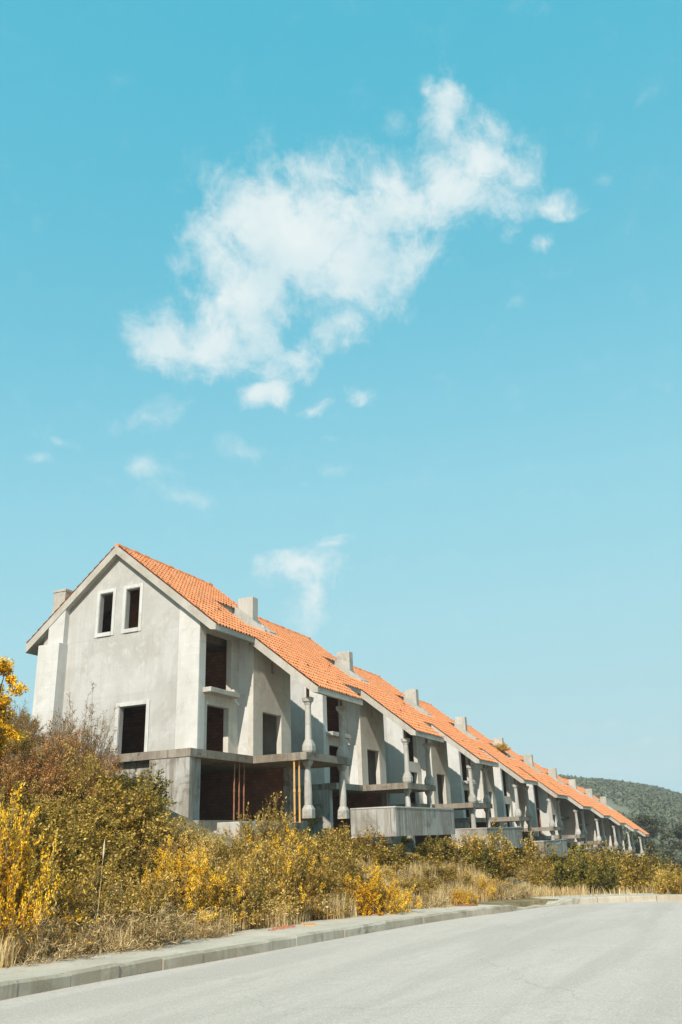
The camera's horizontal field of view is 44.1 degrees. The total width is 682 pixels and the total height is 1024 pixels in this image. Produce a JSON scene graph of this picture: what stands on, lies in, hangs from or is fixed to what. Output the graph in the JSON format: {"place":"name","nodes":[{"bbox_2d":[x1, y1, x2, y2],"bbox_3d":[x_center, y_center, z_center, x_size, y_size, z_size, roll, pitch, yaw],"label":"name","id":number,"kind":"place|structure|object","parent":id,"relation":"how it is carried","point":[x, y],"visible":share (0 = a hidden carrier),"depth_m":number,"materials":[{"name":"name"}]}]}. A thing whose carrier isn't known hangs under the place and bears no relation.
{"place":"outdoors","nodes":[
{"label":"outdoors","id":0,"kind":"place"},
{"bbox_2d":[0,732,656,973],"bbox_3d":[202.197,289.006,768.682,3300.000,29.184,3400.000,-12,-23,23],"label":"ground","id":1,"kind":"structure","parent":0,"point":[522,902],"depth_m":28.55,"materials":[{"name":"brown soil"}]},
{"bbox_2d":[0,656,28,756],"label":"mimosa tree","id":2,"kind":"object","parent":1,"relation":"on","point":[5,666],"visible":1,"depth_m":24.14,"materials":[{"name":"yellow plant"}]},
{"bbox_2d":[0,781,59,957],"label":"yellow broom bush","id":3,"kind":"object","parent":1,"relation":"on","point":[9,879],"visible":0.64,"depth_m":14.87,"materials":[{"name":"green plant"}]},
{"bbox_2d":[0,831,65,955],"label":"yellow broom bush","id":4,"kind":"object","parent":1,"relation":"on","point":[22,922],"visible":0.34,"depth_m":14.94,"materials":[{"name":"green plant"}]},
{"bbox_2d":[0,758,67,802],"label":"rusty bush","id":5,"kind":"object","parent":1,"relation":"on","point":[21,776],"visible":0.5,"depth_m":22.82,"materials":[{"name":"brown plant"}]},
{"bbox_2d":[0,717,69,791],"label":"rusty bush","id":6,"kind":"object","parent":1,"relation":"on","point":[34,769],"visible":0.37,"depth_m":23.95,"materials":[{"name":"brown plant"}]},
{"bbox_2d":[0,810,87,892],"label":"olive bush","id":7,"kind":"object","parent":1,"relation":"on","point":[38,848],"visible":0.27,"depth_m":17.51,"materials":[{"name":"green plant"}]},
{"bbox_2d":[1,779,102,856],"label":"olive bush","id":8,"kind":"object","parent":1,"relation":"on","point":[64,823],"visible":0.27,"depth_m":19.11,"materials":[{"name":"green plant"}]},
{"bbox_2d":[3,906,108,968],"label":"straw tuft","id":9,"kind":"object","parent":1,"relation":"on","point":[65,952],"visible":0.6,"depth_m":14.22,"materials":[{"name":"beige plant"}]},
{"bbox_2d":[23,711,92,755],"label":"brown bush","id":10,"kind":"object","parent":1,"relation":"on","point":[65,719],"visible":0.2,"depth_m":30.31,"materials":[{"name":"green plant"}]},
{"bbox_2d":[15,881,100,955],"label":"yellow broom bush","id":11,"kind":"object","parent":1,"relation":"on","point":[84,910],"visible":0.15,"depth_m":15.40,"materials":[{"name":"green plant"}]},
{"bbox_2d":[11,738,106,804],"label":"rusty bush","id":12,"kind":"object","parent":1,"relation":"on","point":[54,774],"visible":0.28,"depth_m":24.08,"materials":[{"name":"brown plant"}]},
{"bbox_2d":[20,729,108,778],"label":"rusty bush","id":13,"kind":"object","parent":1,"relation":"on","point":[76,738],"visible":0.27,"depth_m":26.86,"materials":[{"name":"brown plant"}]},
{"bbox_2d":[11,824,132,898],"bbox_3d":[-5.966,7.594,18.117,2.955,1.684,2.539,-15,-24,29],"label":"olive bush","id":14,"kind":"object","parent":1,"relation":"on","point":[57,860],"visible":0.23,"depth_m":17.64,"materials":[{"name":"green plant"}]},
{"bbox_2d":[37,692,111,771],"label":"brown bush","id":15,"kind":"object","parent":1,"relation":"on","point":[70,729],"visible":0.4,"depth_m":29.39,"materials":[{"name":"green plant"}]},
{"bbox_2d":[25,855,125,950],"bbox_3d":[-5.409,7.545,16.084,2.414,1.792,2.240,-16,-25,32],"label":"dry broom bush","id":16,"kind":"object","parent":1,"relation":"on","point":[78,900],"visible":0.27,"depth_m":16.00,"materials":[{"name":"yellow plant"}]},
{"bbox_2d":[44,742,111,795],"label":"bush","id":17,"kind":"object","parent":1,"relation":"on","point":[89,772],"visible":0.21,"depth_m":25.52,"materials":[{"name":"green plant"}]},
{"bbox_2d":[33,796,136,842],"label":"olive bush","id":18,"kind":"object","parent":1,"relation":"on","point":[104,820],"visible":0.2,"depth_m":21.55,"materials":[{"name":"green plant"}]},
{"bbox_2d":[67,682,122,773],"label":"brown bush","id":19,"kind":"object","parent":1,"relation":"on","point":[101,752],"visible":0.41,"depth_m":30.29,"materials":[{"name":"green plant"}]},
{"bbox_2d":[48,897,147,954],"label":"straw tuft","id":20,"kind":"object","parent":1,"relation":"on","point":[94,946],"visible":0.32,"depth_m":15.28,"materials":[{"name":"beige plant"}]},
{"bbox_2d":[96,840,104,925],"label":"grass stalk","id":21,"kind":"object","parent":1,"relation":"on","point":[101,873],"depth_m":16.21,"materials":[{"name":"beige plant"}]},
{"bbox_2d":[74,746,129,779],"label":"rusty bush","id":22,"kind":"object","parent":1,"relation":"on","point":[105,766],"visible":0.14,"depth_m":28.14,"materials":[{"name":"brown plant"}]},
{"bbox_2d":[90,771,141,789],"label":"green bush","id":23,"kind":"object","parent":1,"relation":"on","point":[131,781],"visible":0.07,"depth_m":27.92,"materials":[{"name":"green plant"}]},
{"bbox_2d":[68,872,165,939],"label":"dry broom bush","id":24,"kind":"object","parent":1,"relation":"on","point":[139,907],"visible":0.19,"depth_m":16.77,"materials":[{"name":"brown plant"}]},
{"bbox_2d":[62,768,174,828],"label":"olive bush","id":25,"kind":"object","parent":1,"relation":"on","point":[106,783],"visible":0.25,"depth_m":23.60,"materials":[{"name":"green plant"}]},
{"bbox_2d":[65,827,174,885],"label":"olive bush","id":26,"kind":"object","parent":1,"relation":"on","point":[90,846],"visible":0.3,"depth_m":19.27,"materials":[{"name":"green plant"}]},
{"bbox_2d":[86,778,188,851],"bbox_3d":[-5.640,8.313,22.932,3.019,2.008,2.555,1,-21,-8],"label":"olive bush","id":27,"kind":"object","parent":1,"relation":"on","point":[137,824],"visible":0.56,"depth_m":22.56,"materials":[{"name":"green plant"}]},
{"bbox_2d":[93,832,188,894],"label":"olive bush","id":28,"kind":"object","parent":1,"relation":"on","point":[149,852],"visible":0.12,"depth_m":20.07,"materials":[{"name":"green plant"}]},
{"bbox_2d":[95,852,190,935],"bbox_3d":[-4.335,8.242,17.962,2.194,1.829,2.168,-8,-22,14],"label":"dry broom bush","id":29,"kind":"object","parent":1,"relation":"on","point":[151,887],"visible":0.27,"depth_m":17.82,"materials":[{"name":"yellow plant"}]},
{"bbox_2d":[109,762,178,812],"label":"green bush","id":30,"kind":"object","parent":1,"relation":"on","point":[160,792],"visible":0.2,"depth_m":27.20,"materials":[{"name":"green plant"}]},
{"bbox_2d":[88,885,216,951],"bbox_3d":[-4.060,7.999,16.572,2.970,1.321,2.767,-17,-26,33],"label":"straw tuft","id":31,"kind":"object","parent":1,"relation":"on","point":[154,932],"visible":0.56,"depth_m":16.21,"materials":[{"name":"beige plant"}]},
{"bbox_2d":[134,839,184,870],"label":"rusty bush","id":32,"kind":"object","parent":1,"relation":"on","point":[179,840],"visible":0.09,"depth_m":21.71,"materials":[{"name":"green plant"}]},
{"bbox_2d":[145,815,190,855],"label":"rusty bush","id":33,"kind":"object","parent":1,"relation":"on","point":[175,839],"visible":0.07,"depth_m":23.16,"materials":[{"name":"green plant"}]},
{"bbox_2d":[140,834,227,932],"bbox_3d":[-3.562,8.494,19.021,2.079,2.314,2.125,-6,-22,9],"label":"yellow broom bush","id":34,"kind":"object","parent":1,"relation":"on","point":[196,884],"visible":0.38,"depth_m":18.79,"materials":[{"name":"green plant"}]},
{"bbox_2d":[25,543,362,832],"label":"terraced house","id":35,"kind":"structure","parent":1,"relation":"on","point":[166,658],"depth_m":36.56,"materials":[{"name":"grey paint"}]},
{"bbox_2d":[233,762,234,819],"bbox_3d":[-4.297,11.218,33.833,0.180,2.248,0.180,-12,-23,23],"label":"support prop","id":36,"kind":"object","parent":35,"relation":"on","point":[234,794],"visible":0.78,"depth_m":33.75,"materials":[{"name":"metal"}]},
{"bbox_2d":[238,762,241,819],"bbox_3d":[-4.144,11.348,34.180,0.180,2.248,0.180,-12,-23,23],"label":"support prop","id":37,"kind":"object","parent":35,"relation":"on","point":[239,790],"visible":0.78,"depth_m":34.15,"materials":[{"name":"metal"}]},
{"bbox_2d":[241,763,246,818],"bbox_3d":[-3.990,11.477,34.526,0.180,2.248,0.180,-12,-23,23],"label":"support prop","id":38,"kind":"object","parent":35,"relation":"on","point":[243,785],"visible":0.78,"depth_m":34.61,"materials":[{"name":"metal"}]},
{"bbox_2d":[291,760,297,822],"bbox_3d":[-1.879,11.256,33.952,0.180,2.398,0.180,-12,-23,23],"label":"support prop","id":39,"kind":"object","parent":35,"relation":"on","point":[294,793],"visible":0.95,"depth_m":33.92,"materials":[{"name":"yellow wood"}]},
{"bbox_2d":[297,760,301,822],"bbox_3d":[-1.692,11.350,34.212,0.180,2.398,0.180,-12,-23,23],"label":"support prop","id":40,"kind":"object","parent":35,"relation":"on","point":[299,791],"visible":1,"depth_m":34.17,"materials":[{"name":"yellow wood"}]},
{"bbox_2d":[169,893,232,931],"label":"dry broom bush","id":41,"kind":"object","parent":1,"relation":"on","point":[194,902],"visible":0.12,"depth_m":18.52,"materials":[{"name":"brown plant"}]},
{"bbox_2d":[172,910,240,940],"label":"straw tuft","id":42,"kind":"object","parent":1,"relation":"on","point":[212,934],"visible":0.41,"depth_m":17.71,"materials":[{"name":"beige plant"}]},
{"bbox_2d":[175,828,251,930],"bbox_3d":[-3.110,8.681,19.701,2.150,2.334,2.025,-1,-21,-4],"label":"yellow broom bush","id":43,"kind":"object","parent":1,"relation":"on","point":[221,898],"visible":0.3,"depth_m":19.54,"materials":[{"name":"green plant"}]},
{"bbox_2d":[204,837,255,875],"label":"dry broom bush","id":44,"kind":"object","parent":1,"relation":"on","point":[240,857],"visible":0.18,"depth_m":23.72,"materials":[{"name":"yellow plant"}]},
{"bbox_2d":[214,822,263,841],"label":"concrete block","id":45,"kind":"structure","parent":1,"relation":"on","point":[230,826],"depth_m":27.94,"materials":[{"name":"grey concrete"}]},
{"bbox_2d":[205,848,295,927],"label":"dry broom bush","id":46,"kind":"object","parent":1,"relation":"on","point":[252,884],"visible":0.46,"depth_m":20.21,"materials":[{"name":"yellow plant"}]},
{"bbox_2d":[227,824,283,873],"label":"dry broom bush","id":47,"kind":"object","parent":1,"relation":"on","point":[239,840],"visible":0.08,"depth_m":24.60,"materials":[{"name":"yellow plant"}]},
{"bbox_2d":[234,791,304,859],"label":"dry broom bush","id":48,"kind":"object","parent":1,"relation":"on","point":[269,830],"visible":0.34,"depth_m":26.88,"materials":[{"name":"yellow plant"}]},
{"bbox_2d":[237,880,305,919],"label":"dry broom bush","id":49,"kind":"object","parent":1,"relation":"on","point":[285,909],"visible":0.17,"depth_m":21.01,"materials":[{"name":"brown plant"}]},
{"bbox_2d":[236,824,332,917],"bbox_3d":[-1.874,9.531,22.223,3.004,2.444,2.488,14,-27,-36],"label":"yellow broom bush","id":50,"kind":"object","parent":1,"relation":"on","point":[291,870],"visible":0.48,"depth_m":22.20,"materials":[{"name":"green plant"}]},
{"bbox_2d":[271,843,342,898],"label":"olive bush","id":51,"kind":"object","parent":1,"relation":"on","point":[298,863],"visible":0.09,"depth_m":23.52,"materials":[{"name":"green plant"}]},
{"bbox_2d":[274,888,347,919],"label":"dry broom bush","id":52,"kind":"object","parent":1,"relation":"on","point":[314,909],"visible":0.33,"depth_m":21.93,"materials":[{"name":"brown plant"}]},
{"bbox_2d":[291,825,359,879],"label":"olive bush","id":53,"kind":"object","parent":1,"relation":"on","point":[321,843],"visible":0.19,"depth_m":26.66,"materials":[{"name":"green plant"}]},
{"bbox_2d":[298,846,360,913],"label":"dry broom bush","id":54,"kind":"object","parent":1,"relation":"on","point":[337,882],"visible":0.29,"depth_m":23.21,"materials":[{"name":"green plant"}]},
{"bbox_2d":[290,833,373,892],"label":"dry broom bush","id":55,"kind":"object","parent":1,"relation":"on","point":[350,868],"visible":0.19,"depth_m":25.61,"materials":[{"name":"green plant"}]},
{"bbox_2d":[0,856,680,968],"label":"grass","id":56,"kind":"structure","parent":1,"relation":"on","point":[7,955],"depth_m":22.69,"materials":[{"name":"plant"}]},
{"bbox_2d":[0,700,681,952],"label":"scrub","id":57,"kind":"object","parent":1,"relation":"on","point":[577,866],"visible":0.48,"depth_m":32.64,"materials":[{"name":"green plant"}]},
{"bbox_2d":[258,616,443,849],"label":"terraced house","id":58,"kind":"structure","parent":1,"relation":"on","point":[367,785],"depth_m":45.75,"materials":[{"name":"grey paint"}]},
{"bbox_2d":[321,815,394,862],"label":"dry broom bush","id":59,"kind":"object","parent":1,"relation":"on","point":[362,839],"visible":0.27,"depth_m":29.32,"materials":[{"name":"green plant"}]},
{"bbox_2d":[334,874,391,905],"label":"dry broom bush","id":60,"kind":"object","parent":1,"relation":"on","point":[359,887],"visible":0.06,"depth_m":24.50,"materials":[{"name":"yellow plant"}]},
{"bbox_2d":[328,859,422,915],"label":"yellow broom bush","id":61,"kind":"object","parent":1,"relation":"on","point":[372,890],"visible":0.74,"depth_m":23.72,"materials":[{"name":"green plant"}]},
{"bbox_2d":[348,833,408,871],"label":"olive bush","id":62,"kind":"object","parent":1,"relation":"on","point":[390,857],"visible":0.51,"depth_m":28.34,"materials":[{"name":"green plant"}]},
{"bbox_2d":[350,806,454,837],"bbox_3d":[2.550,12.056,32.705,1.770,1.000,6.570,-12,-23,23],"label":"garden planter","id":63,"kind":"object","parent":1,"relation":"on","point":[387,821],"visible":0.99,"depth_m":30.31,"materials":[{"name":"concrete"}]},
{"bbox_2d":[382,887,425,902],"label":"dry broom bush","id":64,"kind":"object","parent":1,"relation":"on","point":[408,894],"visible":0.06,"depth_m":26.18,"materials":[{"name":"beige plant"}]},
{"bbox_2d":[383,842,447,871],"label":"olive bush","id":65,"kind":"object","parent":1,"relation":"on","point":[413,856],"visible":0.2,"depth_m":30.28,"materials":[{"name":"green plant"}]},
{"bbox_2d":[389,876,443,894],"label":"dry broom bush","id":66,"kind":"object","parent":1,"relation":"on","point":[418,888],"visible":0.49,"depth_m":26.92,"materials":[{"name":"beige plant"}]},
{"bbox_2d":[353,666,498,851],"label":"terraced house","id":67,"kind":"structure","parent":1,"relation":"on","point":[394,749],"depth_m":55.03,"materials":[{"name":"paint"}]},
{"bbox_2d":[406,890,463,908],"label":"straw tuft","id":68,"kind":"object","parent":1,"relation":"on","point":[436,905],"visible":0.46,"depth_m":25.98,"materials":[{"name":"beige plant"}]},
{"bbox_2d":[410,860,463,880],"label":"bush","id":69,"kind":"object","parent":1,"relation":"on","point":[444,873],"visible":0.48,"depth_m":29.01,"materials":[{"name":"beige plant"}]},
{"bbox_2d":[400,841,491,873],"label":"olive bush","id":70,"kind":"object","parent":1,"relation":"on","point":[431,855],"visible":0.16,"depth_m":32.77,"materials":[{"name":"green plant"}]},
{"bbox_2d":[424,882,480,897],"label":"straw tuft","id":71,"kind":"object","parent":1,"relation":"on","point":[450,891],"visible":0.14,"depth_m":27.79,"materials":[{"name":"beige plant"}]},
{"bbox_2d":[449,885,479,905],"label":"yellow broom bush","id":72,"kind":"object","parent":1,"relation":"on","point":[457,894],"visible":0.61,"depth_m":26.86,"materials":[{"name":"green plant"}]},
{"bbox_2d":[439,855,495,880],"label":"dry broom bush","id":73,"kind":"object","parent":1,"relation":"on","point":[465,857],"visible":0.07,"depth_m":32.57,"materials":[{"name":"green plant"}]},
{"bbox_2d":[434,832,501,867],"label":"olive bush","id":74,"kind":"object","parent":1,"relation":"on","point":[473,846],"visible":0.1,"depth_m":36.53,"materials":[{"name":"green plant"}]},
{"bbox_2d":[404,694,537,839],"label":"terraced house","id":75,"kind":"structure","parent":1,"relation":"on","point":[458,777],"depth_m":64.15,"materials":[{"name":"paint"}]},
{"bbox_2d":[464,872,506,900],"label":"yellow broom bush","id":76,"kind":"object","parent":1,"relation":"on","point":[483,881],"visible":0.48,"depth_m":29.71,"materials":[{"name":"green plant"}]},
{"bbox_2d":[451,827,523,849],"bbox_3d":[7.396,16.281,41.949,1.770,1.000,6.570,-12,-23,23],"label":"garden planter","id":77,"kind":"object","parent":1,"relation":"on","point":[511,833],"visible":0.62,"depth_m":39.95,"materials":[{"name":"concrete"}]},
{"bbox_2d":[453,720,567,840],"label":"terraced house","id":78,"kind":"structure","parent":1,"relation":"on","point":[504,792],"depth_m":73.64,"materials":[{"name":"paint"}]},
{"bbox_2d":[492,741,510,751],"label":"yellow broom bush","id":79,"kind":"object","parent":78,"relation":"on","point":[502,747],"visible":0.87,"depth_m":76.95,"materials":[{"name":"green plant"}]},
{"bbox_2d":[485,879,540,898],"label":"straw tuft","id":80,"kind":"object","parent":1,"relation":"on","point":[511,895],"visible":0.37,"depth_m":30.18,"materials":[{"name":"beige plant"}]},
{"bbox_2d":[496,859,534,877],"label":"dry broom bush","id":81,"kind":"object","parent":1,"relation":"on","point":[509,874],"visible":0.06,"depth_m":36.76,"materials":[{"name":"yellow plant"}]},
{"bbox_2d":[493,849,541,871],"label":"olive bush","id":82,"kind":"object","parent":1,"relation":"on","point":[525,861],"visible":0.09,"depth_m":43.16,"materials":[{"name":"green plant"}]},
{"bbox_2d":[512,864,553,881],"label":"dry broom bush","id":83,"kind":"object","parent":1,"relation":"on","point":[524,876],"visible":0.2,"depth_m":39.92,"materials":[{"name":"yellow plant"}]},
{"bbox_2d":[491,740,591,848],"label":"terraced house","id":84,"kind":"structure","parent":1,"relation":"on","point":[538,801],"depth_m":82.89,"materials":[{"name":"paint"}]},
{"bbox_2d":[524,839,567,858],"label":"garden planter","id":85,"kind":"object","parent":1,"relation":"on","point":[562,845],"visible":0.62,"depth_m":50.68,"materials":[{"name":"concrete"}]},
{"bbox_2d":[519,755,609,854],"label":"terraced house","id":86,"kind":"structure","parent":1,"relation":"on","point":[567,808],"depth_m":94.39,"materials":[{"name":"grey paint"}]},
{"bbox_2d":[564,848,598,859],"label":"garden planter","id":87,"kind":"object","parent":1,"relation":"on","point":[588,850],"visible":0.12,"depth_m":61.12,"materials":[{"name":"concrete"}]},
{"bbox_2d":[544,768,625,852],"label":"terraced house","id":88,"kind":"structure","parent":1,"relation":"on","point":[590,822],"depth_m":103.67,"materials":[{"name":"paint"}]},
{"bbox_2d":[563,778,637,855],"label":"terraced house","id":89,"kind":"structure","parent":1,"relation":"on","point":[628,825],"depth_m":112.87,"materials":[{"name":"paint"}]},
{"bbox_2d":[580,787,648,857],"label":"terraced house","id":90,"kind":"structure","parent":1,"relation":"on","point":[641,831],"depth_m":122.33,"materials":[{"name":"paint"}]},
{"bbox_2d":[623,833,658,855],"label":"tree","id":91,"kind":"object","parent":1,"relation":"on","point":[653,849],"visible":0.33,"depth_m":138.61,"materials":[{"name":"green plant"}]},
{"bbox_2d":[623,814,669,862],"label":"tree","id":92,"kind":"object","parent":1,"relation":"on","point":[647,823],"visible":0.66,"depth_m":164.08,"materials":[{"name":"green plant"}]},
{"bbox_2d":[659,824,681,867],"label":"tree","id":93,"kind":"object","parent":1,"relation":"on","point":[677,830],"visible":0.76,"depth_m":147.13,"materials":[{"name":"green plant"}]},
{"bbox_2d":[0,901,681,1023],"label":"road","id":94,"kind":"structure","parent":0,"point":[607,963],"depth_m":12.14,"materials":[{"name":"grey asphalt"}]},
{"bbox_2d":[0,895,681,1000],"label":"kerb","id":95,"kind":"structure","parent":94,"relation":"on","point":[9,989],"depth_m":15.79,"materials":[{"name":"concrete"}]},
{"bbox_2d":[0,893,681,981],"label":"pavement","id":96,"kind":"structure","parent":0,"point":[16,972],"depth_m":16.68,"materials":[{"name":"grey concrete"}]},
{"bbox_2d":[267,925,295,930],"bbox_3d":[-1.365,9.619,19.501,0.430,0.072,1.015,-12,-23,23],"label":"soil heap","id":97,"kind":"object","parent":96,"relation":"on","point":[282,927],"visible":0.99,"depth_m":19.50,"materials":[{"name":"soil"}]},
{"bbox_2d":[301,922,315,925],"bbox_3d":[-0.787,9.952,20.309,0.330,0.046,0.840,-1,-22,-4],"label":"wooden board","id":98,"kind":"object","parent":96,"relation":"on","point":[307,924],"visible":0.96,"depth_m":20.14,"materials":[{"name":"wood"}]},
{"bbox_2d":[457,904,477,905],"bbox_3d":[3.955,12.339,26.405,0.680,0.040,0.680,-12,-23,23],"label":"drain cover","id":99,"kind":"object","parent":96,"relation":"on","point":[468,905],"visible":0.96,"depth_m":26.28,"materials":[{"name":"metal"}]},
{"bbox_2d":[0,0,681,792],"label":"sky","id":100,"kind":"structure","parent":0,"point":[360,321],"materials":[{"name":"blue"}]},
{"bbox_2d":[581,781,681,858],"bbox_3d":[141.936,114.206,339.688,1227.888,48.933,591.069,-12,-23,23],"label":"hill","id":101,"kind":"structure","parent":0,"point":[620,807],"depth_m":351.40,"materials":[{"name":"green plant"}]},
{"bbox_2d":[558,774,681,862],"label":"woodland","id":102,"kind":"object","parent":101,"relation":"on","point":[668,802],"visible":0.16,"depth_m":382.22,"materials":[{"name":"green plant"}]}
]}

